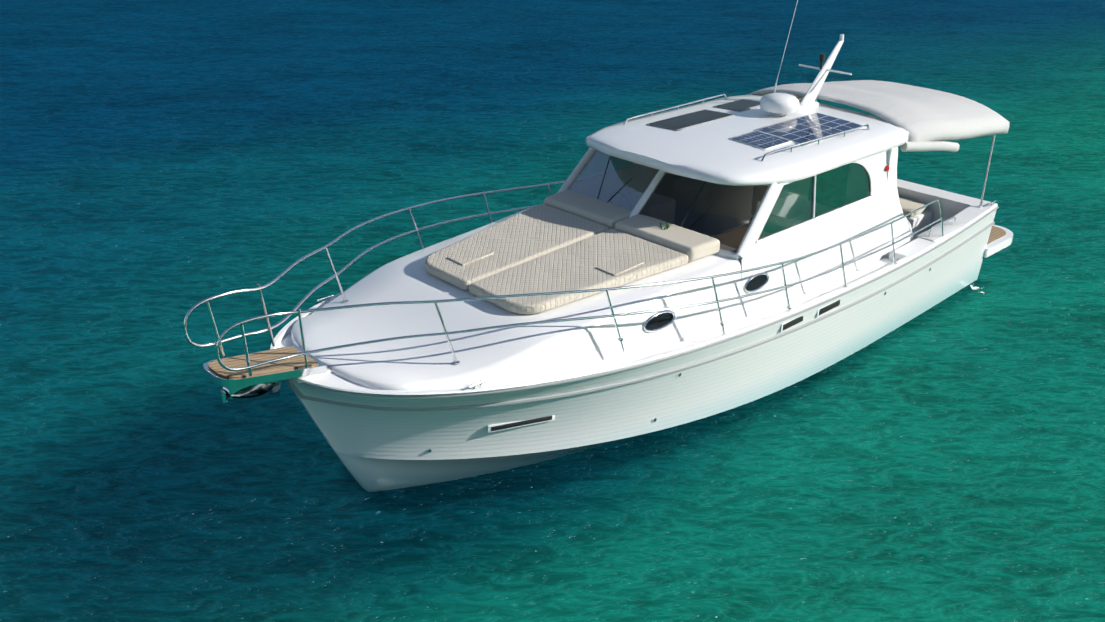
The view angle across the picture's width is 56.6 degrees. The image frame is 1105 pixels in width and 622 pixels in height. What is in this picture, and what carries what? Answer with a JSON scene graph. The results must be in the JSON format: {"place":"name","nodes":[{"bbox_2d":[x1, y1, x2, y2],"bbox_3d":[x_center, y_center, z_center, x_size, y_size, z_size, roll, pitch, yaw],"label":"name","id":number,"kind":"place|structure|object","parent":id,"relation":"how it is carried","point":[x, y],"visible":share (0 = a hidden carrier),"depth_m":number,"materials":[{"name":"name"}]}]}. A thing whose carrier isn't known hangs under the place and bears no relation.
{"place":"outdoors","nodes":[
{"label":"outdoors","id":0,"kind":"place"},
{"bbox_2d":[0,0,1104,621],"bbox_3d":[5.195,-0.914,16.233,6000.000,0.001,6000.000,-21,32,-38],"label":"water","id":1,"kind":"structure","parent":0,"point":[166,166],"depth_m":13.36,"materials":[{"name":"teal liquid"}]},
{"bbox_2d":[270,205,997,491],"bbox_3d":[1.411,0.059,12.783,10.370,2.167,3.800,-21,32,-38],"label":"hull","id":2,"kind":"object","parent":1,"relation":"in","point":[378,450],"visible":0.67,"depth_m":10.35,"materials":[{"name":"white plastic"}]},
{"bbox_2d":[270,179,997,394],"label":"deck","id":3,"kind":"structure","parent":2,"relation":"on","point":[965,210],"depth_m":11.34,"materials":[{"name":"white plastic"}]},
{"bbox_2d":[203,345,327,386],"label":"bow platform","id":4,"kind":"structure","parent":3,"relation":"on","point":[217,379],"depth_m":8.72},
{"bbox_2d":[220,381,280,402],"bbox_3d":[-2.616,0.682,8.905,0.504,0.348,0.336,-7,26,-16],"label":"anchor","id":5,"kind":"object","parent":4,"relation":"attached to","point":[255,392],"visible":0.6,"depth_m":8.82,"materials":[{"name":"silver metal"}]},
{"bbox_2d":[208,346,318,377],"bbox_3d":[-2.528,0.448,8.897,0.860,0.164,0.450,-21,32,-38],"label":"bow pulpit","id":6,"kind":"object","parent":4,"relation":"on","point":[254,358],"visible":0.92,"depth_m":8.88,"materials":[{"name":"brown wood"}]},
{"bbox_2d":[297,368,331,382],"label":"pulpit plinth","id":7,"kind":"structure","parent":3,"relation":"on","point":[310,377],"depth_m":9.00,"materials":[{"name":"white plastic"}]},
{"bbox_2d":[291,203,742,389],"bbox_3d":[-0.556,-0.064,10.693,4.376,0.728,3.040,-21,32,-38],"label":"foredeck","id":8,"kind":"object","parent":3,"relation":"on","point":[514,354],"visible":0.62,"depth_m":9.89,"materials":[{"name":"white plastic"}]},
{"bbox_2d":[425,204,608,290],"bbox_3d":[-0.498,-0.744,11.311,2.080,0.200,1.136,-21,32,-38],"label":"sun pad","id":9,"kind":"object","parent":8,"relation":"on","point":[539,230],"visible":0.9,"depth_m":11.20,"materials":[{"name":"beige fabric"}]},
{"bbox_2d":[447,246,494,265],"bbox_3d":[-0.867,-0.588,10.882,0.440,0.041,0.280,-21,32,-38],"label":"pad flap","id":10,"kind":"object","parent":9,"relation":"on","point":[468,256],"visible":1,"depth_m":10.86,"materials":[{"name":"beige fabric"}]},
{"bbox_2d":[469,229,687,313],"bbox_3d":[0.294,-0.384,10.544,2.080,0.200,1.136,-21,32,-38],"label":"sun pad","id":11,"kind":"object","parent":8,"relation":"on","point":[572,267],"visible":0.98,"depth_m":10.45,"materials":[{"name":"beige fabric"}]},
{"bbox_2d":[596,255,643,275],"bbox_3d":[0.692,-0.468,10.553,0.440,0.041,0.280,-21,32,-38],"label":"pad flap","id":12,"kind":"object","parent":11,"relation":"on","point":[619,265],"visible":0.98,"depth_m":10.53,"materials":[{"name":"beige fabric"}]},
{"bbox_2d":[544,189,631,228],"bbox_3d":[0.423,-1.186,12.090,0.455,0.176,1.183,-21,32,-38],"label":"bolster","id":13,"kind":"object","parent":8,"relation":"on","point":[607,214],"visible":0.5,"depth_m":11.96,"materials":[{"name":"beige fabric"}]},
{"bbox_2d":[615,214,719,261],"bbox_3d":[1.248,-0.812,11.292,0.455,0.176,1.183,-21,32,-38],"label":"bolster","id":14,"kind":"object","parent":8,"relation":"on","point":[692,245],"visible":0.71,"depth_m":11.12,"materials":[{"name":"beige fabric"}]},
{"bbox_2d":[660,221,669,229],"bbox_3d":[1.238,-0.859,11.341,0.115,0.246,0.115,1,25,1],"label":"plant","id":15,"kind":"object","parent":14,"relation":"on","point":[667,226],"visible":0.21,"depth_m":11.29,"materials":[{"name":"green plant"}]},
{"bbox_2d":[643,272,768,332],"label":"porthole frames","id":16,"kind":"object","parent":8,"relation":"attached to","point":[674,315],"visible":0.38,"depth_m":10.38,"materials":[{"name":"silver metal"}]},
{"bbox_2d":[646,275,766,329],"bbox_3d":[0.659,-0.554,11.717,1.970,0.180,2.967,-21,32,-38],"label":"porthole glass","id":17,"kind":"object","parent":16,"relation":"in","point":[660,321],"visible":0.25,"depth_m":10.36,"materials":[{"name":"black glass"}]},
{"bbox_2d":[183,180,942,375],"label":"rails","id":18,"kind":"object","parent":3,"relation":"on","point":[218,342],"visible":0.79,"depth_m":9.45,"materials":[{"name":"silver metal"}]},
{"bbox_2d":[316,200,995,388],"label":"mooring cleats","id":19,"kind":"object","parent":3,"relation":"on","point":[485,380],"visible":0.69,"depth_m":10.71,"materials":[{"name":"silver metal"}]},
{"bbox_2d":[633,190,741,277],"bbox_3d":[1.964,-0.915,12.895,2.875,0.950,2.100,-21,32,-38],"label":"interior furniture","id":20,"kind":"object","parent":3,"relation":"on","point":[719,249],"depth_m":11.74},
{"bbox_2d":[557,147,913,317],"bbox_3d":[2.285,-1.237,13.076,4.100,1.948,3.040,-21,32,-38],"label":"wheelhouse","id":21,"kind":"object","parent":3,"relation":"on","point":[880,205],"visible":0.33,"depth_m":12.04,"materials":[{"name":"white plastic"}]},
{"bbox_2d":[597,156,705,226],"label":"windshield wipers","id":22,"kind":"object","parent":21,"relation":"on","point":[688,210],"visible":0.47,"depth_m":11.34,"materials":[{"name":"black metal"}]},
{"bbox_2d":[568,150,869,251],"bbox_3d":[1.889,-1.637,12.479,2.856,0.603,2.795,-21,32,-38],"label":"house glass","id":23,"kind":"object","parent":21,"relation":"attached to","point":[723,214],"visible":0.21,"depth_m":11.63,"materials":[{"name":"glass"}]},
{"bbox_2d":[585,94,908,185],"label":"roof","id":24,"kind":"structure","parent":21,"relation":"on","point":[711,152],"depth_m":11.91,"materials":[{"name":"white plastic"}]},
{"bbox_2d":[646,109,735,130],"bbox_3d":[1.735,-2.386,12.801,1.145,0.032,0.505,-21,32,-38],"label":"hatch frame","id":25,"kind":"object","parent":24,"relation":"on","point":[649,124],"visible":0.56,"depth_m":12.58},
{"bbox_2d":[650,110,732,129],"bbox_3d":[1.735,-2.392,12.798,1.100,0.022,0.460,-21,32,-38],"label":"roof hatch glass","id":26,"kind":"object","parent":25,"relation":"in","point":[689,119],"visible":1,"depth_m":12.78,"materials":[{"name":"grey glass"}]},
{"bbox_2d":[713,99,759,110],"bbox_3d":[2.490,-2.716,13.533,0.645,0.032,0.446,-21,32,-38],"label":"hatch frame","id":27,"kind":"object","parent":24,"relation":"on","point":[737,110],"visible":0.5,"depth_m":13.36,"materials":[{"name":"plastic"}]},
{"bbox_2d":[717,99,759,109],"bbox_3d":[2.491,-2.722,13.529,0.600,0.020,0.400,-21,32,-38],"label":"roof hatch glass","id":28,"kind":"object","parent":27,"relation":"in","point":[740,104],"visible":0.94,"depth_m":13.51,"materials":[{"name":"grey glass"}]},
{"bbox_2d":[623,94,869,160],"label":"roof handrails","id":29,"kind":"object","parent":24,"relation":"on","point":[790,147],"visible":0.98,"depth_m":12.46,"materials":[{"name":"silver metal"}]},
{"bbox_2d":[728,130,792,149],"bbox_3d":[2.425,-1.991,11.960,0.545,0.034,0.526,-21,32,-38],"label":"panel frame","id":30,"kind":"object","parent":24,"relation":"on","point":[789,141],"visible":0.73,"depth_m":11.84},
{"bbox_2d":[731,131,788,148],"bbox_3d":[2.425,-1.997,11.957,0.500,0.024,0.480,-21,32,-38],"label":"solar panel","id":31,"kind":"object","parent":30,"relation":"in","point":[760,139],"visible":1,"depth_m":11.95,"materials":[{"name":"blue glass"}]},
{"bbox_2d":[760,93,799,115],"bbox_3d":[2.877,-2.615,13.011,0.500,0.275,0.500,-21,32,-38],"label":"radar","id":32,"kind":"object","parent":24,"relation":"on","point":[780,104],"visible":1,"depth_m":12.84,"materials":[{"name":"white plastic"}]},
{"bbox_2d":[774,0,797,92],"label":"antenna","id":33,"kind":"object","parent":24,"relation":"on","point":[784,52],"visible":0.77,"depth_m":13.78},
{"bbox_2d":[754,112,863,145],"bbox_3d":[3.146,-2.226,12.502,1.325,0.051,0.726,-21,32,-38],"label":"solar panel frame","id":34,"kind":"object","parent":24,"relation":"on","point":[810,142],"visible":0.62,"depth_m":12.26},
{"bbox_2d":[757,113,862,143],"bbox_3d":[3.146,-2.233,12.499,1.280,0.040,0.680,-21,32,-38],"label":"solar panel","id":35,"kind":"object","parent":34,"relation":"in","point":[808,127],"visible":0.98,"depth_m":12.49,"materials":[{"name":"blue glass"}]},
{"bbox_2d":[798,34,851,110],"bbox_3d":[3.473,-3.109,13.405,0.811,0.880,0.821,2,25,4],"label":"mast","id":36,"kind":"object","parent":24,"relation":"on","point":[808,101],"visible":0.77,"depth_m":13.46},
{"bbox_2d":[797,53,824,101],"bbox_3d":[3.336,-3.013,13.274,0.076,0.540,0.623,20,31,36],"label":"navigation light","id":37,"kind":"object","parent":36,"relation":"attached to","point":[821,57],"visible":0.83,"depth_m":13.36,"materials":[{"name":"black plastic"}]},
{"bbox_2d":[778,92,995,207],"bbox_3d":[4.792,-2.554,15.048,1.141,1.501,3.174,-21,32,-38],"label":"bimini frame","id":38,"kind":"object","parent":3,"relation":"on","point":[986,175],"visible":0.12,"depth_m":14.41,"materials":[{"name":"silver metal"}]},
{"bbox_2d":[906,210,932,239],"bbox_3d":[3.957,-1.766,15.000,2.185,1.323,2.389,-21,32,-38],"label":"chair","id":39,"kind":"object","parent":3,"relation":"on","point":[920,220],"visible":0.04,"depth_m":14.85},
{"bbox_2d":[899,197,928,217],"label":"cockpit cushions","id":40,"kind":"object","parent":39,"relation":"on","point":[908,205],"visible":0.04,"depth_m":14.90,"materials":[{"name":"beige fabric"}]},
{"bbox_2d":[916,221,965,241],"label":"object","id":41,"kind":"structure","parent":3,"relation":"on","point":[949,227],"depth_m":13.60,"materials":[{"name":"white plastic"}]},
{"bbox_2d":[285,206,998,410],"bbox_3d":[1.421,-0.595,12.486,10.420,0.688,3.826,-21,32,-38],"label":"rub rail","id":42,"kind":"object","parent":2,"relation":"on","point":[291,384],"visible":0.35,"depth_m":9.91,"materials":[{"name":"grey plastic"}]},
{"bbox_2d":[487,299,840,432],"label":"vent frames","id":43,"kind":"structure","parent":2,"relation":"on","point":[553,416],"depth_m":9.93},
{"bbox_2d":[491,300,839,430],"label":"vent slots","id":44,"kind":"object","parent":43,"relation":"in","point":[785,327],"visible":0.35,"depth_m":9.91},
{"bbox_2d":[427,268,930,452],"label":"through-hull fittings","id":45,"kind":"object","parent":2,"relation":"in","point":[654,420],"visible":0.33,"depth_m":10.44,"materials":[{"name":"silver metal"}]},
{"bbox_2d":[983,224,1012,257],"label":"swim platform","id":46,"kind":"structure","parent":2,"relation":"attached to","point":[999,244],"depth_m":15.20,"materials":[{"name":"white plastic"}]},
{"bbox_2d":[987,226,1005,243],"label":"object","id":47,"kind":"object","parent":46,"relation":"on","point":[996,233],"visible":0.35,"depth_m":15.45,"materials":[{"name":"brown wood"}]},
{"bbox_2d":[747,80,1009,141],"bbox_3d":[4.483,-2.906,14.563,2.600,0.646,2.984,-21,32,-38],"label":"bimini","id":48,"kind":"object","parent":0,"point":[919,114],"visible":0.88,"depth_m":13.86,"materials":[{"name":"white fabric"}]},
{"bbox_2d":[901,141,958,152],"bbox_3d":[3.880,-2.545,14.110,1.177,0.328,3.084,-21,32,-38],"label":"bimini roll","id":49,"kind":"object","parent":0,"point":[926,146],"visible":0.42,"depth_m":13.06,"materials":[{"name":"white fabric"}]}
]}

